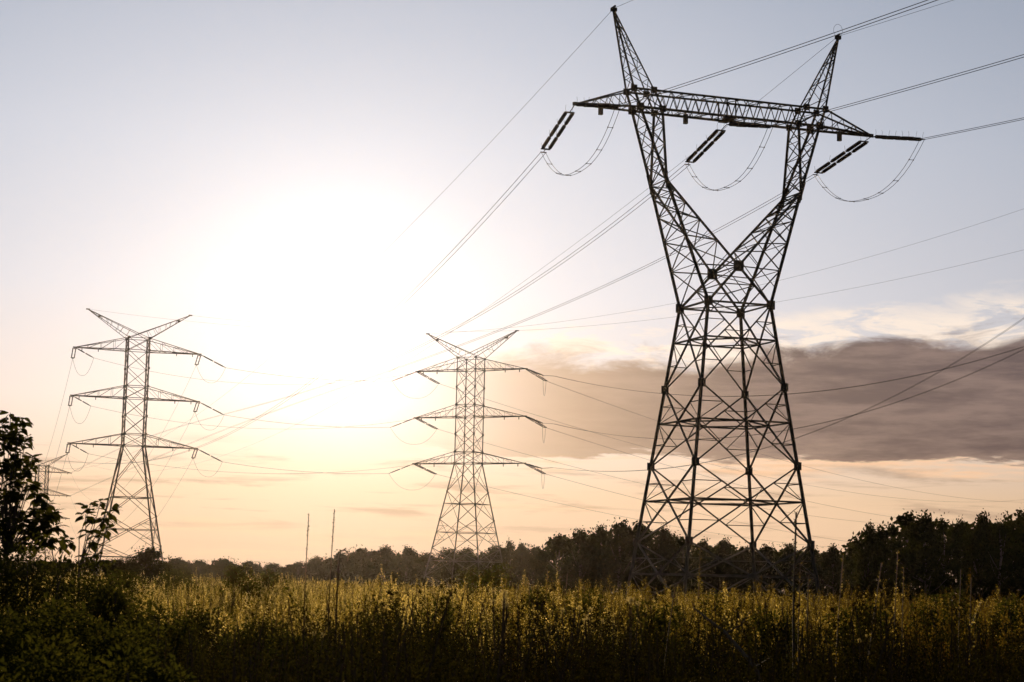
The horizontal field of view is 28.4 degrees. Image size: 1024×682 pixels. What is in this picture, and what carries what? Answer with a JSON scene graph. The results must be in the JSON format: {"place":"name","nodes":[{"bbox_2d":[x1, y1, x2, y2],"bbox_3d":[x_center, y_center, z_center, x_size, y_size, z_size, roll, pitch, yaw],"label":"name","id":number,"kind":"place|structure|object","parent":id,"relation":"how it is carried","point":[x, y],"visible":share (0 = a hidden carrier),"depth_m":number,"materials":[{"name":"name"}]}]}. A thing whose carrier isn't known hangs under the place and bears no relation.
{"place":"outdoors","nodes":[
{"label":"outdoors","id":0,"kind":"place"},
{"bbox_2d":[74,551,113,577],"bbox_3d":[-4.158,3.062,20.014,0.272,1.978,0.576,-1,-7,20],"label":"sapling","id":1,"kind":"object","parent":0,"point":[96,557],"visible":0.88,"depth_m":20.05,"materials":[{"name":"green plant"}]},
{"bbox_2d":[0,0,1023,593],"label":"sky","id":2,"kind":"structure","parent":0,"point":[244,161],"materials":[{"name":"white"}]},
{"bbox_3d":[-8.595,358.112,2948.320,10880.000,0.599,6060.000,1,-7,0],"label":"ground","id":3,"kind":"structure","parent":0,"visible":0},
{"bbox_2d":[0,606,41,681],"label":"shrub","id":4,"kind":"object","parent":3,"relation":"on","point":[7,641],"visible":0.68,"depth_m":13.85,"materials":[{"name":"green plant"}]},
{"bbox_2d":[0,536,57,671],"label":"shrub","id":5,"kind":"object","parent":3,"relation":"on","point":[9,574],"visible":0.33,"depth_m":18.70,"materials":[{"name":"green plant"}]},
{"bbox_2d":[0,410,70,616],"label":"sapling","id":6,"kind":"object","parent":3,"relation":"on","point":[32,530],"visible":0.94,"depth_m":21.79,"materials":[{"name":"green plant"}]},
{"bbox_2d":[16,453,69,560],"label":"transmission pylon","id":7,"kind":"object","parent":3,"relation":"on","point":[47,478],"visible":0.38,"depth_m":575.36,"materials":[{"name":"metal"}]},
{"bbox_2d":[72,165,688,472],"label":"twin cable","id":8,"kind":"object","parent":7,"relation":"attached to","point":[452,328],"visible":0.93,"depth_m":211.74,"materials":[{"name":"metal"}]},
{"bbox_2d":[71,175,816,495],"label":"twin cable","id":9,"kind":"object","parent":7,"relation":"attached to","point":[509,325],"visible":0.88,"depth_m":223.83,"materials":[{"name":"metal"}]},
{"bbox_2d":[0,537,91,678],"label":"shrub","id":10,"kind":"object","parent":3,"relation":"on","point":[40,572],"visible":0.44,"depth_m":18.74,"materials":[{"name":"green plant"}]},
{"bbox_2d":[0,631,117,681],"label":"shrub","id":11,"kind":"object","parent":3,"relation":"on","point":[73,671],"visible":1,"depth_m":10.81,"materials":[{"name":"green plant"}]},
{"bbox_2d":[2,591,120,681],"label":"shrub","id":12,"kind":"object","parent":3,"relation":"on","point":[50,632],"visible":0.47,"depth_m":14.73,"materials":[{"name":"green plant"}]},
{"bbox_2d":[55,533,75,580],"bbox_3d":[-4.625,3.051,20.837,0.199,2.147,0.494,5,-8,-28],"label":"sapling","id":13,"kind":"object","parent":3,"relation":"on","point":[65,546],"visible":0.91,"depth_m":20.89,"materials":[{"name":"green plant"}]},
{"bbox_2d":[29,555,136,679],"bbox_3d":[-4.199,3.074,19.767,1.210,2.010,1.288,1,-7,0],"label":"shrub","id":14,"kind":"object","parent":3,"relation":"on","point":[91,587],"visible":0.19,"depth_m":19.85,"materials":[{"name":"green plant"}]},
{"bbox_2d":[75,498,122,600],"bbox_3d":[-4.298,2.866,20.753,0.532,2.523,1.034,1,-7,0],"label":"sapling","id":15,"kind":"object","parent":3,"relation":"on","point":[92,545],"visible":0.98,"depth_m":20.89,"materials":[{"name":"green plant"}]},
{"bbox_2d":[63,612,157,681],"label":"shrub","id":16,"kind":"object","parent":3,"relation":"on","point":[114,638],"visible":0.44,"depth_m":14.78,"materials":[{"name":"green plant"}]},
{"bbox_2d":[88,555,147,586],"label":"tree","id":17,"kind":"object","parent":3,"relation":"on","point":[119,563],"visible":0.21,"depth_m":122.85,"materials":[{"name":"green plant"}]},
{"bbox_2d":[66,569,172,676],"bbox_3d":[-3.667,3.052,18.780,1.140,1.873,1.169,1,-7,0],"label":"shrub","id":18,"kind":"object","parent":3,"relation":"on","point":[100,601],"visible":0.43,"depth_m":18.79,"materials":[{"name":"green plant"}]},
{"bbox_2d":[98,565,158,612],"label":"shrub","id":19,"kind":"object","parent":3,"relation":"on","point":[130,584],"visible":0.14,"depth_m":59.43,"materials":[{"name":"green plant"}]},
{"bbox_2d":[67,308,201,578],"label":"transmission pylon","id":20,"kind":"object","parent":3,"relation":"on","point":[125,397],"visible":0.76,"depth_m":275.40,"materials":[{"name":"metal"}]},
{"bbox_2d":[95,643,196,681],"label":"shrub","id":21,"kind":"object","parent":3,"relation":"on","point":[157,675],"visible":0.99,"depth_m":11.33,"materials":[{"name":"green plant"}]},
{"bbox_2d":[117,595,176,651],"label":"shrub","id":22,"kind":"object","parent":3,"relation":"on","point":[160,608],"visible":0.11,"depth_m":22.72,"materials":[{"name":"green plant"}]},
{"bbox_2d":[124,543,173,596],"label":"tree","id":23,"kind":"object","parent":3,"relation":"on","point":[146,557],"visible":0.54,"depth_m":126.62,"materials":[{"name":"green plant"}]},
{"bbox_2d":[140,611,207,680],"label":"shrub","id":24,"kind":"object","parent":3,"relation":"on","point":[180,633],"visible":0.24,"depth_m":20.73,"materials":[{"name":"green plant"}]},
{"bbox_2d":[153,565,202,603],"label":"shrub","id":25,"kind":"object","parent":3,"relation":"on","point":[174,581],"visible":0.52,"depth_m":81.26,"materials":[{"name":"green plant"}]},
{"bbox_2d":[174,558,219,582],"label":"tree","id":26,"kind":"object","parent":3,"relation":"on","point":[201,564],"visible":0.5,"depth_m":290.06,"materials":[{"name":"green plant"}]},
{"bbox_2d":[172,602,239,662],"bbox_3d":[-3.672,3.826,23.761,1.233,1.547,1.236,6,-8,-32],"label":"shrub","id":27,"kind":"object","parent":3,"relation":"on","point":[203,622],"visible":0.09,"depth_m":23.67,"materials":[{"name":"green plant"}]},
{"bbox_2d":[199,556,245,584],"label":"tree","id":28,"kind":"object","parent":3,"relation":"on","point":[220,564],"visible":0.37,"depth_m":303.69,"materials":[{"name":"green plant"}]},
{"bbox_2d":[211,562,267,610],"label":"shrub","id":29,"kind":"object","parent":3,"relation":"on","point":[230,580],"visible":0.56,"depth_m":69.36,"materials":[{"name":"green plant"}]},
{"bbox_2d":[224,560,273,582],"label":"tree","id":30,"kind":"object","parent":3,"relation":"on","point":[255,568],"visible":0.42,"depth_m":301.05,"materials":[{"name":"green plant"}]},
{"bbox_2d":[210,614,292,681],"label":"shrub","id":31,"kind":"object","parent":3,"relation":"on","point":[256,636],"visible":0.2,"depth_m":21.65,"materials":[{"name":"green plant"}]},
{"bbox_2d":[250,568,290,611],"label":"shrub","id":32,"kind":"object","parent":3,"relation":"on","point":[268,579],"visible":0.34,"depth_m":73.30,"materials":[{"name":"green plant"}]},
{"bbox_2d":[274,561,317,584],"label":"tree","id":33,"kind":"object","parent":3,"relation":"on","point":[296,570],"visible":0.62,"depth_m":290.99,"materials":[{"name":"green plant"}]},
{"bbox_2d":[263,627,329,680],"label":"shrub","id":34,"kind":"object","parent":3,"relation":"on","point":[282,635],"visible":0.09,"depth_m":19.73,"materials":[{"name":"green plant"}]},
{"bbox_2d":[293,553,336,585],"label":"tree","id":35,"kind":"object","parent":3,"relation":"on","point":[316,559],"visible":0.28,"depth_m":297.11,"materials":[{"name":"green plant"}]},
{"bbox_2d":[307,549,367,588],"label":"tree","id":36,"kind":"object","parent":3,"relation":"on","point":[323,571],"visible":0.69,"depth_m":293.23,"materials":[{"name":"green plant"}]},
{"bbox_2d":[340,544,383,589],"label":"tree","id":37,"kind":"object","parent":3,"relation":"on","point":[360,556],"visible":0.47,"depth_m":299.08,"materials":[{"name":"green plant"}]},
{"bbox_2d":[346,591,413,643],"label":"shrub","id":38,"kind":"object","parent":3,"relation":"on","point":[380,614],"visible":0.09,"depth_m":29.70,"materials":[{"name":"green plant"}]},
{"bbox_2d":[357,544,420,586],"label":"tree","id":39,"kind":"object","parent":3,"relation":"on","point":[386,555],"visible":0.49,"depth_m":301.08,"materials":[{"name":"green plant"}]},
{"bbox_2d":[380,544,433,589],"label":"tree","id":40,"kind":"object","parent":3,"relation":"on","point":[408,559],"visible":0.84,"depth_m":296.28,"materials":[{"name":"green plant"}]},
{"bbox_2d":[412,550,451,591],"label":"tree","id":41,"kind":"object","parent":3,"relation":"on","point":[425,556],"visible":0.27,"depth_m":305.83,"materials":[{"name":"green plant"}]},
{"bbox_2d":[409,594,468,672],"bbox_3d":[-0.839,3.959,24.718,0.879,1.723,1.155,1,-7,0],"label":"shrub","id":42,"kind":"object","parent":3,"relation":"on","point":[440,615],"visible":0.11,"depth_m":24.70,"materials":[{"name":"green plant"}]},
{"bbox_2d":[432,547,474,591],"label":"tree","id":43,"kind":"object","parent":3,"relation":"on","point":[451,555],"visible":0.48,"depth_m":310.09,"materials":[{"name":"green plant"}]},
{"bbox_2d":[452,565,484,606],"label":"shrub","id":44,"kind":"object","parent":3,"relation":"on","point":[473,579],"visible":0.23,"depth_m":81.30,"materials":[{"name":"green plant"}]},
{"bbox_2d":[412,330,527,590],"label":"transmission pylon","id":45,"kind":"object","parent":3,"relation":"on","point":[459,503],"visible":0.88,"depth_m":280.55,"materials":[{"name":"metal"}]},
{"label":"insulator string","id":46,"kind":"object","parent":45,"relation":"attached to","visible":0},
{"bbox_2d":[544,346,1023,396],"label":"twin cable","id":47,"kind":"object","parent":46,"relation":"attached to","point":[822,390],"visible":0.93,"depth_m":246.52,"materials":[{"name":"metal"}]},
{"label":"insulator string","id":48,"kind":"object","parent":45,"relation":"attached to","visible":0},
{"bbox_2d":[546,349,1022,438],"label":"twin cable","id":49,"kind":"object","parent":48,"relation":"attached to","point":[827,421],"visible":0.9,"depth_m":245.04,"materials":[{"name":"metal"}]},
{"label":"insulator string","id":50,"kind":"object","parent":45,"relation":"attached to","visible":0},
{"bbox_2d":[542,318,1022,471],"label":"twin cable","id":51,"kind":"object","parent":50,"relation":"attached to","point":[828,425],"visible":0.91,"depth_m":245.15,"materials":[{"name":"metal"}]},
{"bbox_2d":[468,542,517,592],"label":"tree","id":52,"kind":"object","parent":3,"relation":"on","point":[494,561],"visible":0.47,"depth_m":304.87,"materials":[{"name":"green plant"}]},
{"bbox_2d":[468,561,518,616],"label":"shrub","id":53,"kind":"object","parent":3,"relation":"on","point":[495,574],"visible":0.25,"depth_m":63.68,"materials":[{"name":"green plant"}]},
{"bbox_2d":[489,587,511,677],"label":"fluffy seed plant","id":54,"kind":"object","parent":3,"relation":"on","point":[503,602],"visible":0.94,"depth_m":19.82,"materials":[{"name":"plant"}]},
{"bbox_2d":[0,514,1018,602],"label":"woodland","id":55,"kind":"object","parent":3,"relation":"on","point":[653,535],"visible":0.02,"depth_m":256.07,"materials":[{"name":"green plant"}]},
{"bbox_2d":[497,539,522,589],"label":"tree","id":56,"kind":"object","parent":3,"relation":"on","point":[509,546],"visible":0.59,"depth_m":308.86,"materials":[{"name":"green plant"}]},
{"bbox_2d":[0,567,1021,621],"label":"field growth","id":57,"kind":"object","parent":3,"relation":"on","point":[205,585],"visible":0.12,"depth_m":118.77,"materials":[{"name":"green plant"}]},
{"bbox_2d":[0,564,1023,681],"bbox_3d":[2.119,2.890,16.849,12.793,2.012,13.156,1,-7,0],"label":"foreground weeds","id":58,"kind":"object","parent":3,"relation":"on","point":[345,664],"visible":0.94,"depth_m":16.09,"materials":[{"name":"green plant"}]},
{"bbox_2d":[692,607,769,681],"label":"broken branch","id":59,"kind":"object","parent":58,"relation":"on","point":[738,647],"visible":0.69,"depth_m":16.34,"materials":[{"name":"brown wood"}]},
{"bbox_2d":[502,539,536,592],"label":"tree","id":60,"kind":"object","parent":3,"relation":"on","point":[525,551],"visible":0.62,"depth_m":309.35,"materials":[{"name":"green plant"}]},
{"bbox_2d":[520,544,550,591],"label":"tree","id":61,"kind":"object","parent":3,"relation":"on","point":[534,580],"visible":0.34,"depth_m":308.13,"materials":[{"name":"green plant"}]},
{"bbox_2d":[512,586,563,653],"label":"shrub","id":62,"kind":"object","parent":3,"relation":"on","point":[539,600],"visible":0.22,"depth_m":29.71,"materials":[{"name":"green plant"}]},
{"bbox_2d":[529,533,576,596],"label":"tree","id":63,"kind":"object","parent":3,"relation":"on","point":[557,542],"visible":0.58,"depth_m":191.69,"materials":[{"name":"green plant"}]},
{"bbox_2d":[554,525,604,599],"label":"tree","id":64,"kind":"object","parent":3,"relation":"on","point":[583,567],"visible":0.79,"depth_m":176.62,"materials":[{"name":"green plant"}]},
{"bbox_2d":[551,587,619,664],"bbox_3d":[0.957,4.156,26.706,0.936,1.841,0.917,1,-7,0],"label":"shrub","id":65,"kind":"object","parent":3,"relation":"on","point":[583,606],"visible":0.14,"depth_m":26.70,"materials":[{"name":"green plant"}]},
{"bbox_2d":[575,524,617,597],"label":"tree","id":66,"kind":"object","parent":3,"relation":"on","point":[600,530],"visible":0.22,"depth_m":183.37,"materials":[{"name":"green plant"}]},
{"bbox_2d":[591,517,651,601],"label":"tree","id":67,"kind":"object","parent":3,"relation":"on","point":[624,535],"visible":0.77,"depth_m":176.44,"materials":[{"name":"green plant"}]},
{"bbox_2d":[607,520,657,595],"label":"tree","id":68,"kind":"object","parent":3,"relation":"on","point":[643,528],"visible":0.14,"depth_m":183.70,"materials":[{"name":"green plant"}]},
{"bbox_2d":[621,596,685,681],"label":"shrub","id":69,"kind":"object","parent":3,"relation":"on","point":[658,622],"visible":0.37,"depth_m":23.75,"materials":[{"name":"green plant"}]},
{"bbox_2d":[637,523,688,598],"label":"tree","id":70,"kind":"object","parent":3,"relation":"on","point":[667,548],"visible":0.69,"depth_m":174.85,"materials":[{"name":"green plant"}]},
{"bbox_2d":[665,530,711,591],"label":"tree","id":71,"kind":"object","parent":3,"relation":"on","point":[681,541],"visible":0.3,"depth_m":181.32,"materials":[{"name":"green plant"}]},
{"bbox_2d":[684,536,724,597],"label":"tree","id":72,"kind":"object","parent":3,"relation":"on","point":[705,545],"visible":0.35,"depth_m":232.32,"materials":[{"name":"green plant"}]},
{"bbox_2d":[691,588,749,667],"bbox_3d":[2.752,4.193,26.728,0.902,1.859,1.047,-1,-7,22],"label":"shrub","id":73,"kind":"object","parent":3,"relation":"on","point":[709,613],"visible":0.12,"depth_m":26.79,"materials":[{"name":"green plant"}]},
{"bbox_2d":[696,534,748,599],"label":"tree","id":74,"kind":"object","parent":3,"relation":"on","point":[724,550],"visible":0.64,"depth_m":231.16,"materials":[{"name":"green plant"}]},
{"bbox_2d":[572,5,873,604],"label":"transmission pylon","id":75,"kind":"object","parent":3,"relation":"on","point":[739,265],"visible":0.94,"depth_m":148.67,"materials":[{"name":"metal"}]},
{"bbox_2d":[540,106,574,152],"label":"insulator string","id":76,"kind":"object","parent":75,"relation":"attached to","point":[555,128],"visible":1,"depth_m":149.37,"materials":[{"name":"ceramic"}]},
{"bbox_2d":[68,153,544,463],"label":"twin cable","id":77,"kind":"object","parent":76,"relation":"hanging from","point":[376,325],"visible":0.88,"depth_m":193.48,"materials":[{"name":"metal"}]},
{"bbox_2d":[575,98,621,107],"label":"crossarm","id":78,"kind":"object","parent":75,"relation":"attached to","point":[602,105],"visible":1,"depth_m":141.08,"materials":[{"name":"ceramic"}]},
{"bbox_2d":[615,0,936,105],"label":"twin cable","id":79,"kind":"object","parent":78,"relation":"attached to","point":[783,50],"visible":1,"depth_m":114.47,"materials":[{"name":"metal"}]},
{"bbox_2d":[684,123,726,164],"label":"insulator string","id":80,"kind":"object","parent":75,"relation":"hanging from","point":[707,147],"visible":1,"depth_m":153.64,"materials":[{"name":"ceramic"}]},
{"bbox_2d":[727,117,772,127],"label":"insulator string","id":81,"kind":"object","parent":75,"relation":"attached to","point":[753,125],"visible":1,"depth_m":145.53,"materials":[{"name":"ceramic"}]},
{"bbox_2d":[769,54,1023,126],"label":"twin cable","id":82,"kind":"object","parent":81,"relation":"attached to","point":[902,89],"visible":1,"depth_m":124.30,"materials":[{"name":"metal"}]},
{"bbox_2d":[813,137,869,174],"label":"insulator string","id":83,"kind":"object","parent":75,"relation":"attached to","point":[850,148],"visible":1,"depth_m":158.25,"materials":[{"name":"ceramic"}]},
{"bbox_2d":[872,129,924,140],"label":"insulator string","id":84,"kind":"object","parent":75,"relation":"attached to","point":[909,138],"visible":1,"depth_m":149.67,"materials":[{"name":"ceramic"}]},
{"bbox_2d":[720,542,764,598],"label":"tree","id":85,"kind":"object","parent":3,"relation":"on","point":[746,554],"visible":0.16,"depth_m":235.30,"materials":[{"name":"green plant"}]},
{"bbox_2d":[741,542,790,602],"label":"tree","id":86,"kind":"object","parent":3,"relation":"on","point":[767,551],"visible":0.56,"depth_m":228.61,"materials":[{"name":"green plant"}]},
{"bbox_2d":[737,607,800,681],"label":"shrub","id":87,"kind":"object","parent":3,"relation":"on","point":[761,622],"visible":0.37,"depth_m":22.72,"materials":[{"name":"green plant"}]},
{"bbox_2d":[770,539,820,602],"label":"tree","id":88,"kind":"object","parent":3,"relation":"on","point":[787,550],"visible":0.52,"depth_m":229.97,"materials":[{"name":"green plant"}]},
{"bbox_2d":[785,511,813,681],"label":"tall stalk","id":89,"kind":"object","parent":3,"relation":"on","point":[793,599],"visible":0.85,"depth_m":17.87,"materials":[{"name":"brown plant"}]},
{"bbox_2d":[789,545,831,600],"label":"tree","id":90,"kind":"object","parent":3,"relation":"on","point":[809,564],"visible":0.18,"depth_m":233.54,"materials":[{"name":"green plant"}]},
{"bbox_2d":[805,543,853,601],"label":"tree","id":91,"kind":"object","parent":3,"relation":"on","point":[832,557],"visible":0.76,"depth_m":223.19,"materials":[{"name":"green plant"}]},
{"bbox_2d":[839,541,856,600],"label":"tree","id":92,"kind":"object","parent":3,"relation":"on","point":[849,553],"visible":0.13,"depth_m":236.73,"materials":[{"name":"green plant"}]},
{"bbox_2d":[823,598,897,673],"bbox_3d":[3.878,3.795,22.727,1.073,1.859,0.922,1,-7,0],"label":"shrub","id":93,"kind":"object","parent":3,"relation":"on","point":[848,617],"visible":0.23,"depth_m":22.72,"materials":[{"name":"green plant"}]},
{"bbox_2d":[852,519,891,602],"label":"tree","id":94,"kind":"object","parent":3,"relation":"on","point":[871,556],"visible":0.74,"depth_m":168.82,"materials":[{"name":"green plant"}]},
{"bbox_2d":[852,524,914,605],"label":"tree","id":95,"kind":"object","parent":3,"relation":"on","point":[884,535],"visible":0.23,"depth_m":172.43,"materials":[{"name":"green plant"}]},
{"bbox_2d":[879,551,914,681],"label":"tall stalk","id":96,"kind":"object","parent":3,"relation":"on","point":[897,552],"visible":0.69,"depth_m":17.85,"materials":[{"name":"green plant"}]},
{"bbox_2d":[877,510,931,604],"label":"tree","id":97,"kind":"object","parent":3,"relation":"on","point":[905,519],"visible":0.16,"depth_m":182.34,"materials":[{"name":"green plant"}]},
{"bbox_2d":[884,509,969,606],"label":"tree","id":98,"kind":"object","parent":3,"relation":"on","point":[923,532],"visible":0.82,"depth_m":166.89,"materials":[{"name":"green plant"}]},
{"bbox_2d":[926,512,968,590],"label":"tree","id":99,"kind":"object","parent":3,"relation":"on","point":[942,524],"visible":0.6,"depth_m":168.43,"materials":[{"name":"green plant"}]},
{"bbox_2d":[905,587,995,671],"bbox_3d":[5.750,4.212,26.708,1.324,1.952,1.102,4,-7,-17],"label":"shrub","id":100,"kind":"object","parent":3,"relation":"on","point":[930,625],"visible":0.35,"depth_m":26.72,"materials":[{"name":"green plant"}]},
{"bbox_2d":[939,511,978,603],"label":"tree","id":101,"kind":"object","parent":3,"relation":"on","point":[956,528],"visible":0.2,"depth_m":180.24,"materials":[{"name":"green plant"}]},
{"bbox_2d":[957,508,1007,608],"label":"tree","id":102,"kind":"object","parent":3,"relation":"on","point":[974,537],"visible":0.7,"depth_m":170.33,"materials":[{"name":"green plant"}]},
{"bbox_2d":[964,593,1023,667],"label":"shrub","id":103,"kind":"object","parent":3,"relation":"on","point":[1013,617],"visible":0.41,"depth_m":24.74,"materials":[{"name":"green plant"}]},
{"bbox_2d":[976,516,1023,602],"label":"tree","id":104,"kind":"object","parent":3,"relation":"on","point":[999,541],"visible":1,"depth_m":167.23,"materials":[{"name":"green plant"}]},
{"bbox_2d":[984,509,1023,605],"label":"tree","id":105,"kind":"object","parent":3,"relation":"on","point":[1005,588],"visible":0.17,"depth_m":178.07,"materials":[{"name":"green plant"}]},
{"bbox_2d":[996,515,1023,604],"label":"tree","id":106,"kind":"object","parent":3,"relation":"on","point":[1019,542],"visible":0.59,"depth_m":171.93,"materials":[{"name":"green plant"}]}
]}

